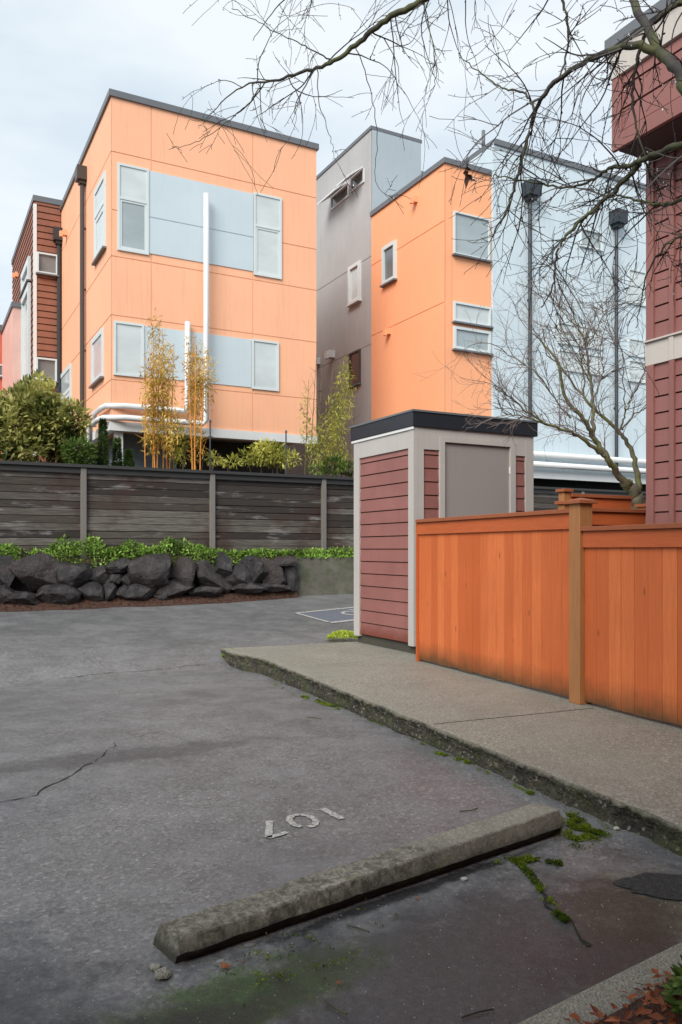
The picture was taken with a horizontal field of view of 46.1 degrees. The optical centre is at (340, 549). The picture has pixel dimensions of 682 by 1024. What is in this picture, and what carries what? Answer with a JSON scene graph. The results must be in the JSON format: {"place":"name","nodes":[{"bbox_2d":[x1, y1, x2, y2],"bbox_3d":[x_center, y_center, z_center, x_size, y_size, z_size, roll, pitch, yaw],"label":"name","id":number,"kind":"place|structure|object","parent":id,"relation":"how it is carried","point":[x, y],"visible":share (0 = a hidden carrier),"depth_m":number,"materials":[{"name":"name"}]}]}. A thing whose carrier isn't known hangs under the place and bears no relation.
{"place":"outdoors","nodes":[
{"label":"outdoors","id":0,"kind":"place"},
{"bbox_2d":[0,325,1,459],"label":"townhouse","id":1,"kind":"structure","parent":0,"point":[0,360],"depth_m":28.11,"materials":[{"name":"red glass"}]},
{"bbox_2d":[11,563,267,596],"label":"earth bank","id":2,"kind":"structure","parent":0,"point":[17,585],"depth_m":14.47,"materials":[{"name":"soil"}]},
{"bbox_2d":[57,560,91,587],"bbox_3d":[-4.765,0.486,14.269,0.676,0.617,0.690,0,0,0],"label":"boulder","id":3,"kind":"object","parent":2,"relation":"on","point":[76,575],"visible":0.7,"depth_m":14.02,"materials":[{"name":"stone"}]},
{"bbox_2d":[104,574,124,585],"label":"boulder","id":4,"kind":"object","parent":2,"relation":"on","point":[116,579],"visible":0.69,"depth_m":14.46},
{"bbox_2d":[89,565,108,586],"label":"boulder","id":5,"kind":"object","parent":4,"relation":"on","point":[100,575],"visible":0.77,"depth_m":14.37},
{"bbox_2d":[105,558,130,573],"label":"boulder","id":6,"kind":"object","parent":4,"relation":"on","point":[118,566],"visible":0.94,"depth_m":14.50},
{"bbox_2d":[238,555,268,583],"bbox_3d":[-1.662,0.432,15.879,0.736,0.652,0.450,0,0,-41],"label":"boulder","id":7,"kind":"object","parent":2,"relation":"on","point":[259,572],"visible":0.72,"depth_m":15.70,"materials":[{"name":"stone"}]},
{"bbox_2d":[1,552,352,563],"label":"garden ground","id":8,"kind":"structure","parent":0,"point":[89,560],"depth_m":15.07,"materials":[{"name":"soil"}]},
{"bbox_2d":[1,302,22,460],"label":"townhouse","id":9,"kind":"structure","parent":8,"relation":"on","point":[11,348],"depth_m":25.38,"materials":[{"name":"paint"}]},
{"bbox_2d":[11,195,62,462],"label":"townhouse","id":10,"kind":"structure","parent":8,"relation":"on","point":[36,273],"depth_m":23.28,"materials":[{"name":"red"}]},
{"bbox_2d":[19,256,30,298],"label":"window","id":11,"kind":"structure","parent":10,"relation":"in","point":[26,272],"depth_m":24.10,"materials":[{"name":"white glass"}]},
{"bbox_2d":[21,282,30,380],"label":"window","id":12,"kind":"structure","parent":10,"relation":"in","point":[26,297],"depth_m":24.41,"materials":[{"name":"white glass"}]},
{"bbox_2d":[35,357,57,383],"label":"window","id":13,"kind":"structure","parent":10,"relation":"in","point":[49,365],"depth_m":23.22,"materials":[{"name":"white glass"}]},
{"bbox_2d":[36,251,58,277],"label":"window","id":14,"kind":"structure","parent":10,"relation":"in","point":[46,262],"depth_m":23.20,"materials":[{"name":"white glass"}]},
{"bbox_2d":[0,369,93,463],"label":"shrub","id":15,"kind":"object","parent":8,"relation":"on","point":[25,409],"visible":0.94,"depth_m":14.94,"materials":[{"name":"green plant"}]},
{"bbox_2d":[59,436,106,464],"bbox_3d":[-4.857,-1.058,15.247,0.745,2.232,1.100,0,0,30],"label":"shrub","id":16,"kind":"object","parent":8,"relation":"on","point":[90,450],"visible":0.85,"depth_m":15.01,"materials":[{"name":"green plant"}]},
{"bbox_2d":[96,418,109,464],"bbox_3d":[-4.596,-1.254,15.467,0.506,2.609,0.520,0,0,-18],"label":"conifer","id":17,"kind":"object","parent":8,"relation":"on","point":[102,436],"visible":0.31,"depth_m":15.41,"materials":[{"name":"plant"}]},
{"bbox_2d":[111,436,123,465],"bbox_3d":[-4.356,-1.085,15.576,0.468,2.271,0.487,0,0,34],"label":"conifer","id":18,"kind":"object","parent":8,"relation":"on","point":[116,448],"visible":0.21,"depth_m":15.54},
{"bbox_2d":[122,448,134,466],"bbox_3d":[-4.136,-0.973,15.583,0.640,2.046,0.660,0,0,0],"label":"conifer","id":19,"kind":"object","parent":8,"relation":"on","point":[128,458],"visible":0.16,"depth_m":15.53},
{"bbox_2d":[135,308,185,467],"bbox_3d":[-3.603,-2.394,16.040,1.019,4.890,1.017,0,0,-26],"label":"bamboo","id":20,"kind":"object","parent":8,"relation":"on","point":[163,393],"visible":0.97,"depth_m":15.95,"materials":[{"name":"yellow plant"}]},
{"bbox_2d":[0,532,353,568],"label":"ground cover","id":21,"kind":"object","parent":8,"relation":"on","point":[143,550],"visible":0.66,"depth_m":15.08,"materials":[{"name":"green plant"}]},
{"bbox_2d":[59,88,318,473],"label":"townhouse","id":22,"kind":"structure","parent":8,"relation":"on","point":[214,250],"depth_m":18.74,"materials":[{"name":"orange paint"}]},
{"bbox_2d":[60,363,71,412],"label":"window","id":23,"kind":"structure","parent":22,"relation":"in","point":[66,376],"depth_m":22.37,"materials":[{"name":"white glass"}]},
{"bbox_2d":[88,327,103,388],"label":"window","id":24,"kind":"structure","parent":22,"relation":"in","point":[97,342],"depth_m":18.70,"materials":[{"name":"white glass"}]},
{"bbox_2d":[91,170,106,265],"bbox_3d":[-5.579,-7.615,18.447,0.088,1.742,1.287,0,0,-28],"label":"window","id":25,"kind":"structure","parent":22,"relation":"in","point":[100,246],"depth_m":18.41,"materials":[{"name":"white glass"}]},
{"bbox_2d":[113,320,143,377],"bbox_3d":[-4.671,-4.417,17.652,0.664,1.185,0.038,0,0,-28],"label":"window","id":26,"kind":"structure","parent":22,"relation":"in","point":[128,338],"depth_m":17.65,"materials":[{"name":"white glass"}]},
{"bbox_2d":[117,162,148,255],"bbox_3d":[-4.588,-7.524,17.694,0.688,1.912,0.042,0,0,-28],"label":"window","id":27,"kind":"structure","parent":22,"relation":"in","point":[132,181],"depth_m":17.69,"materials":[{"name":"clear glass"}]},
{"bbox_2d":[251,339,278,391],"bbox_3d":[-1.810,-4.417,19.174,0.698,1.185,0.038,0,0,-28],"label":"window","id":28,"kind":"structure","parent":22,"relation":"in","point":[264,354],"depth_m":19.17,"materials":[{"name":"white glass"}]},
{"bbox_2d":[253,192,281,279],"bbox_3d":[-1.755,-7.519,19.201,0.725,1.962,0.042,0,0,-28],"label":"window","id":29,"kind":"structure","parent":22,"relation":"in","point":[267,209],"depth_m":19.20,"materials":[{"name":"white glass"}]},
{"bbox_2d":[169,422,223,470],"bbox_3d":[-2.966,-1.277,16.379,1.141,2.673,0.422,0,0,-30],"label":"shrub","id":30,"kind":"object","parent":8,"relation":"on","point":[182,449],"visible":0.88,"depth_m":16.22,"materials":[{"name":"green plant"}]},
{"bbox_2d":[180,327,218,469],"bbox_3d":[-2.927,-2.269,16.486,0.905,4.638,0.986,0,0,0],"label":"bamboo","id":31,"kind":"object","parent":8,"relation":"on","point":[195,388],"visible":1,"depth_m":16.37,"materials":[{"name":"yellow plant"}]},
{"bbox_2d":[208,419,212,469],"bbox_3d":[-2.621,-1.282,16.048,0.102,2.664,0.061,0,0,15],"label":"garden stake","id":32,"kind":"object","parent":8,"relation":"on","point":[210,436],"visible":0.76,"depth_m":16.04,"materials":[{"name":"brown metal"}]},
{"bbox_2d":[217,437,301,473],"bbox_3d":[-1.745,-1.160,16.846,1.883,2.448,0.858,0,0,-24],"label":"shrub","id":33,"kind":"object","parent":8,"relation":"on","point":[278,456],"visible":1,"depth_m":16.86,"materials":[{"name":"green plant"}]},
{"bbox_2d":[284,430,287,473],"bbox_3d":[-1.155,-1.235,16.827,0.102,2.569,0.061,0,0,15],"label":"garden stake","id":34,"kind":"object","parent":8,"relation":"on","point":[285,446],"visible":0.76,"depth_m":16.82,"materials":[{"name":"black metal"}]},
{"bbox_2d":[0,460,645,558],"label":"board fence","id":35,"kind":"object","parent":8,"relation":"on","point":[43,504],"visible":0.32,"depth_m":15.48,"materials":[{"name":"wood"}]},
{"bbox_2d":[297,351,357,476],"bbox_3d":[-0.280,-2.324,17.808,1.725,4.752,1.016,0,0,-26],"label":"bamboo","id":36,"kind":"object","parent":8,"relation":"on","point":[327,433],"visible":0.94,"depth_m":17.82,"materials":[{"name":"green plant"}]},
{"bbox_2d":[306,454,353,476],"bbox_3d":[-0.122,-1.024,17.726,1.564,2.173,0.659,0,0,-44],"label":"shrub","id":37,"kind":"object","parent":8,"relation":"on","point":[342,470],"visible":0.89,"depth_m":17.56,"materials":[{"name":"green plant"}]},
{"bbox_2d":[287,125,645,491],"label":"townhouse","id":38,"kind":"structure","parent":8,"relation":"on","point":[399,294],"depth_m":21.88,"materials":[{"name":"orange paint"}]},
{"bbox_2d":[317,181,348,210],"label":"window","id":39,"kind":"structure","parent":38,"relation":"in","point":[336,199],"depth_m":24.83,"materials":[{"name":"white metal"}]},
{"bbox_2d":[337,166,364,192],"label":"window","id":40,"kind":"structure","parent":38,"relation":"in","point":[358,179],"depth_m":23.81,"materials":[{"name":"white metal"}]},
{"bbox_2d":[346,260,361,307],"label":"window","id":41,"kind":"structure","parent":38,"relation":"in","point":[354,271],"depth_m":24.03,"materials":[{"name":"white metal"}]},
{"bbox_2d":[347,349,360,388],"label":"window","id":42,"kind":"structure","parent":38,"relation":"in","point":[355,356],"depth_m":24.03,"materials":[{"name":"brown glass"}]},
{"bbox_2d":[379,240,396,287],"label":"window","id":43,"kind":"structure","parent":38,"relation":"in","point":[389,251],"depth_m":22.26,"materials":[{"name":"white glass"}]},
{"bbox_2d":[452,211,492,263],"bbox_3d":[3.336,-7.939,20.330,1.196,1.116,0.108,0,0,-28],"label":"window","id":44,"kind":"structure","parent":38,"relation":"in","point":[462,230],"depth_m":20.34,"materials":[{"name":"clear glass"}]},
{"bbox_2d":[452,301,493,328],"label":"window","id":45,"kind":"structure","parent":38,"relation":"in","point":[460,316],"depth_m":20.35,"materials":[{"name":"white glass"}]},
{"bbox_2d":[452,326,493,355],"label":"window","id":46,"kind":"structure","parent":38,"relation":"in","point":[460,334],"depth_m":20.34,"materials":[{"name":"white glass"}]},
{"bbox_2d":[557,321,603,349],"bbox_3d":[6.585,-5.868,21.978,1.682,0.588,0.048,0,0,-28],"label":"window","id":47,"kind":"structure","parent":38,"relation":"in","point":[568,325],"depth_m":21.93,"materials":[{"name":"white glass"}]},
{"bbox_2d":[557,349,603,375],"bbox_3d":[6.585,-5.139,21.978,1.682,0.562,0.048,0,0,-28],"label":"window","id":48,"kind":"structure","parent":38,"relation":"in","point":[559,357],"depth_m":21.94,"materials":[{"name":"white glass"}]},
{"bbox_2d":[579,227,603,251],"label":"window","id":49,"kind":"structure","parent":38,"relation":"in","point":[581,235],"depth_m":22.19,"materials":[{"name":"white glass"}]},
{"bbox_2d":[627,337,644,357],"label":"window","id":50,"kind":"structure","parent":38,"relation":"in","point":[634,341],"depth_m":22.98,"materials":[{"name":"white glass"}]},
{"bbox_2d":[627,268,645,306],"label":"window","id":51,"kind":"structure","parent":38,"relation":"in","point":[632,290],"depth_m":22.98,"materials":[{"name":"white glass"}]},
{"bbox_2d":[627,359,645,383],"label":"window","id":52,"kind":"structure","parent":38,"relation":"in","point":[634,371],"depth_m":22.96,"materials":[{"name":"white glass"}]},
{"bbox_2d":[0,0,658,324],"label":"sky","id":53,"kind":"structure","parent":0,"point":[60,60],"materials":[{"name":"white"}]},
{"bbox_2d":[0,594,681,1023],"bbox_3d":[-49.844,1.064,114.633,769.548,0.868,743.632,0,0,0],"label":"parking ground","id":54,"kind":"structure","parent":0,"point":[488,924],"depth_m":3.82,"materials":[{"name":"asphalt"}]},
{"bbox_2d":[0,763,90,801],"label":"pavement crack","id":55,"kind":"object","parent":54,"relation":"on","point":[51,784],"visible":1,"depth_m":4.89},
{"bbox_2d":[0,664,202,688],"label":"pavement crack","id":56,"kind":"object","parent":54,"relation":"on","point":[104,673],"visible":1,"depth_m":9.50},
{"bbox_2d":[0,591,297,611],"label":"mulch strip","id":57,"kind":"object","parent":54,"relation":"on","point":[82,602],"visible":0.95,"depth_m":14.55,"materials":[{"name":"soil"}]},
{"bbox_2d":[0,584,13,603],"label":"boulder","id":58,"kind":"object","parent":57,"relation":"on","point":[6,591],"visible":0.96,"depth_m":13.51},
{"bbox_2d":[6,590,40,604],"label":"boulder","id":59,"kind":"object","parent":57,"relation":"on","point":[24,597],"visible":0.84,"depth_m":13.60,"materials":[{"name":"stone"}]},
{"bbox_2d":[0,556,15,587],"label":"boulder","id":60,"kind":"object","parent":59,"relation":"on","point":[7,577],"visible":0.8,"depth_m":13.61,"materials":[{"name":"stone"}]},
{"bbox_2d":[36,591,44,600],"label":"boulder","id":61,"kind":"object","parent":57,"relation":"on","point":[39,594],"visible":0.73,"depth_m":13.73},
{"bbox_2d":[37,583,81,604],"bbox_3d":[-4.891,0.788,13.995,0.745,0.410,0.481,0,0,-37],"label":"boulder","id":62,"kind":"object","parent":57,"relation":"on","point":[62,594],"visible":0.94,"depth_m":13.83,"materials":[{"name":"stone"}]},
{"bbox_2d":[8,553,60,590],"bbox_3d":[-5.346,0.389,14.010,0.614,0.664,1.027,0,0,44],"label":"boulder","id":63,"kind":"object","parent":62,"relation":"on","point":[36,572],"visible":0.82,"depth_m":13.78,"materials":[{"name":"stone"}]},
{"bbox_2d":[77,582,104,601],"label":"boulder","id":64,"kind":"object","parent":57,"relation":"on","point":[92,591],"visible":0.89,"depth_m":14.19,"materials":[{"name":"stone"}]},
{"bbox_2d":[103,583,116,601],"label":"boulder","id":65,"kind":"object","parent":57,"relation":"on","point":[110,589],"visible":1,"depth_m":14.35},
{"bbox_2d":[115,585,127,598],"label":"boulder","id":66,"kind":"object","parent":57,"relation":"on","point":[121,591],"visible":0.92,"depth_m":14.43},
{"bbox_2d":[122,583,157,600],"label":"boulder","id":67,"kind":"object","parent":57,"relation":"on","point":[137,592],"visible":0.84,"depth_m":14.53,"materials":[{"name":"stone"}]},
{"bbox_2d":[121,573,131,585],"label":"boulder","id":68,"kind":"object","parent":67,"relation":"on","point":[126,581],"visible":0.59,"depth_m":14.58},
{"bbox_2d":[124,553,170,588],"bbox_3d":[-3.588,0.402,14.845,0.864,0.677,0.721,0,0,-19],"label":"boulder","id":69,"kind":"object","parent":67,"relation":"on","point":[150,570],"visible":0.9,"depth_m":14.60,"materials":[{"name":"stone"}]},
{"bbox_2d":[1,590,301,610],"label":"mulch chips","id":70,"kind":"object","parent":57,"relation":"on","point":[162,602],"visible":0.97,"depth_m":14.73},
{"bbox_2d":[153,589,168,599],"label":"boulder","id":71,"kind":"object","parent":57,"relation":"on","point":[164,596],"visible":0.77,"depth_m":14.74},
{"bbox_2d":[156,579,194,597],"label":"boulder","id":72,"kind":"object","parent":57,"relation":"on","point":[173,588],"visible":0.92,"depth_m":14.85,"materials":[{"name":"stone"}]},
{"bbox_2d":[169,557,196,589],"bbox_3d":[-2.985,0.443,15.211,0.517,0.626,0.487,0,0,0],"label":"boulder","id":73,"kind":"object","parent":72,"relation":"on","point":[183,569],"visible":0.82,"depth_m":15.03,"materials":[{"name":"stone"}]},
{"bbox_2d":[188,586,222,597],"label":"boulder","id":74,"kind":"object","parent":57,"relation":"on","point":[204,591],"visible":0.98,"depth_m":15.11,"materials":[{"name":"stone"}]},
{"bbox_2d":[195,560,231,593],"bbox_3d":[-2.492,0.562,15.477,0.750,0.752,0.508,0,0,-34],"label":"boulder","id":75,"kind":"object","parent":57,"relation":"on","point":[206,574],"visible":0.81,"depth_m":15.30,"materials":[{"name":"stone"}]},
{"bbox_2d":[214,551,232,577],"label":"boulder","id":76,"kind":"object","parent":75,"relation":"on","point":[223,564],"visible":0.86,"depth_m":15.45,"materials":[{"name":"stone"}]},
{"bbox_2d":[225,564,251,592],"bbox_3d":[-2.022,0.576,15.753,0.748,0.623,0.582,0,0,0],"label":"boulder","id":77,"kind":"object","parent":57,"relation":"on","point":[240,574],"visible":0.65,"depth_m":15.54,"materials":[{"name":"stone"}]},
{"bbox_2d":[231,582,268,593],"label":"boulder","id":78,"kind":"object","parent":57,"relation":"on","point":[250,588],"visible":0.98,"depth_m":15.54,"materials":[{"name":"stone"}]},
{"bbox_2d":[260,558,286,584],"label":"boulder","id":79,"kind":"object","parent":57,"relation":"on","point":[275,570],"visible":0.69,"depth_m":15.91,"materials":[{"name":"stone"}]},
{"bbox_2d":[260,583,290,591],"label":"boulder","id":80,"kind":"object","parent":57,"relation":"on","point":[276,587],"visible":0.92,"depth_m":15.82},
{"bbox_2d":[283,566,298,591],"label":"boulder","id":81,"kind":"object","parent":57,"relation":"on","point":[292,575],"visible":0.63,"depth_m":16.11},
{"bbox_2d":[273,556,297,566],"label":"boulder","id":82,"kind":"object","parent":81,"relation":"on","point":[284,561],"visible":0.84,"depth_m":16.03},
{"bbox_2d":[150,963,161,971],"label":"stone","id":83,"kind":"object","parent":54,"relation":"on","point":[154,967],"visible":0.84,"depth_m":2.73,"materials":[{"name":"stone"}]},
{"bbox_2d":[155,967,171,979],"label":"stone","id":84,"kind":"object","parent":54,"relation":"on","point":[163,973],"visible":1,"depth_m":2.67,"materials":[{"name":"stone"}]},
{"bbox_2d":[220,961,230,968],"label":"fallen leaf","id":85,"kind":"object","parent":54,"relation":"on","point":[224,965],"visible":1,"depth_m":2.73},
{"bbox_2d":[265,808,343,838],"bbox_3d":[-0.230,1.425,4.199,0.513,0.001,0.235,0,0,-38],"label":"stall number","id":86,"kind":"object","parent":54,"relation":"on","point":[269,828],"visible":1,"depth_m":4.19,"materials":[{"name":"white paint"}]},
{"bbox_2d":[296,607,353,622],"bbox_3d":[0.149,1.133,14.208,1.861,0.138,1.183,0,0,-42],"label":"parking marking","id":87,"kind":"object","parent":54,"relation":"on","point":[337,616],"visible":0.62,"depth_m":14.02,"materials":[{"name":"blue paint"}]},
{"bbox_2d":[296,557,353,595],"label":"retaining wall","id":88,"kind":"structure","parent":54,"relation":"on","point":[326,576],"depth_m":16.65,"materials":[{"name":"concrete"}]},
{"bbox_2d":[325,1000,346,1014],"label":"fallen twig","id":89,"kind":"object","parent":54,"relation":"on","point":[332,1006],"visible":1,"depth_m":2.48,"materials":[{"name":"wood"}]},
{"bbox_2d":[326,630,357,639],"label":"ground plant","id":90,"kind":"object","parent":54,"relation":"on","point":[345,634],"visible":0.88,"depth_m":11.62,"materials":[{"name":"green plant"}]},
{"bbox_2d":[346,925,369,931],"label":"fallen twig","id":91,"kind":"object","parent":54,"relation":"on","point":[358,928],"visible":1,"depth_m":3.01,"materials":[{"name":"wood"}]},
{"bbox_2d":[153,803,564,963],"bbox_3d":[0.220,1.381,3.464,2.116,0.147,0.212,0,0,-37],"label":"wheel stop","id":92,"kind":"object","parent":54,"relation":"on","point":[210,929],"visible":0.92,"depth_m":3.26,"materials":[{"name":"concrete"}]},
{"bbox_2d":[207,683,623,1023],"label":"moss","id":93,"kind":"object","parent":54,"relation":"on","point":[575,819],"visible":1,"depth_m":3.82,"materials":[{"name":"plant"}]},
{"bbox_2d":[220,649,681,856],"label":"kerb","id":94,"kind":"structure","parent":54,"relation":"on","point":[659,831],"depth_m":5.21,"materials":[{"name":"concrete"}]},
{"bbox_2d":[461,1008,493,1018],"bbox_3d":[0.418,1.422,2.461,0.116,0.006,0.011,0,0,-23],"label":"fallen twig","id":95,"kind":"object","parent":54,"relation":"on","point":[476,1012],"visible":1,"depth_m":2.46,"materials":[{"name":"wood"}]},
{"bbox_2d":[515,862,591,945],"bbox_3d":[0.843,1.426,3.278,0.068,0.001,0.790,0,0,-5],"label":"pavement crack","id":96,"kind":"object","parent":54,"relation":"on","point":[550,908],"visible":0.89,"depth_m":3.19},
{"bbox_2d":[518,942,681,1023],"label":"planter kerb","id":97,"kind":"structure","parent":54,"relation":"on","point":[602,996],"depth_m":2.56,"materials":[{"name":"concrete"}]},
{"bbox_2d":[594,987,681,1023],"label":"planter bed","id":98,"kind":"object","parent":54,"relation":"on","point":[634,1006],"depth_m":2.45,"materials":[{"name":"brown soil"}]},
{"bbox_2d":[166,0,681,395],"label":"tree","id":99,"kind":"object","parent":98,"relation":"on","point":[664,56],"visible":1,"depth_m":4.11,"materials":[{"name":"brown plant"}]},
{"bbox_2d":[463,159,474,187],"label":"dead leaves","id":100,"kind":"object","parent":99,"relation":"attached to","point":[467,176],"visible":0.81,"depth_m":4.58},
{"bbox_2d":[558,967,681,1023],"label":"leaf litter","id":101,"kind":"object","parent":98,"relation":"on","point":[628,1015],"visible":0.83,"depth_m":2.43,"materials":[{"name":"plant"}]},
{"bbox_2d":[661,955,681,1014],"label":"shrub","id":102,"kind":"object","parent":98,"relation":"on","point":[672,987],"visible":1,"depth_m":2.44,"materials":[{"name":"green plant"}]},
{"bbox_2d":[612,872,681,899],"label":"asphalt patch","id":103,"kind":"object","parent":54,"relation":"on","point":[664,886],"visible":1,"depth_m":3.41,"materials":[{"name":"asphalt"}]},
{"bbox_2d":[224,642,681,826],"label":"sidewalk","id":104,"kind":"structure","parent":0,"point":[630,759],"depth_m":6.14,"materials":[{"name":"concrete"}]},
{"bbox_2d":[349,409,538,653],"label":"storage shed","id":105,"kind":"structure","parent":104,"relation":"on","point":[411,466],"depth_m":10.46,"materials":[{"name":"red"}]},
{"bbox_2d":[445,443,509,516],"bbox_3d":[1.769,-0.091,10.456,1.062,2.541,0.067,0,0,-26],"label":"door","id":106,"kind":"structure","parent":105,"relation":"in","point":[476,477],"depth_m":10.42,"materials":[{"name":"beige paint"}]},
{"bbox_2d":[436,708,591,723],"bbox_3d":[1.380,1.298,6.274,1.500,0.002,0.006,0,0,-24],"label":"sidewalk joint","id":107,"kind":"object","parent":104,"relation":"on","point":[517,715],"visible":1,"depth_m":6.28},
{"bbox_2d":[415,498,681,725],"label":"cedar fence","id":108,"kind":"object","parent":104,"relation":"on","point":[573,604],"visible":1,"depth_m":7.03,"materials":[{"name":"brown wood"}]},
{"bbox_2d":[555,488,632,508],"bbox_3d":[2.897,0.311,9.136,1.070,1.978,0.140,0,0,-28],"label":"cedar fence","id":109,"kind":"object","parent":104,"relation":"on","point":[615,501],"visible":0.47,"depth_m":9.12,"materials":[{"name":"brown wood"}]},
{"bbox_2d":[554,501,645,525],"bbox_3d":[2.804,0.401,8.448,1.334,1.798,0.170,0,0,-28],"label":"cedar fence","id":110,"kind":"object","parent":104,"relation":"on","point":[606,516],"visible":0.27,"depth_m":8.45,"materials":[{"name":"brown wood"}]},
{"bbox_2d":[413,255,645,508],"bbox_3d":[2.708,-1.184,9.674,4.057,5.085,2.064,0,0,-18],"label":"tree","id":111,"kind":"object","parent":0,"point":[630,487],"visible":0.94,"depth_m":9.45,"materials":[{"name":"brown plant"}]},
{"bbox_2d":[604,0,681,523],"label":"house","id":112,"kind":"structure","parent":0,"point":[663,352],"depth_m":7.33,"materials":[{"name":"red"}]}
]}

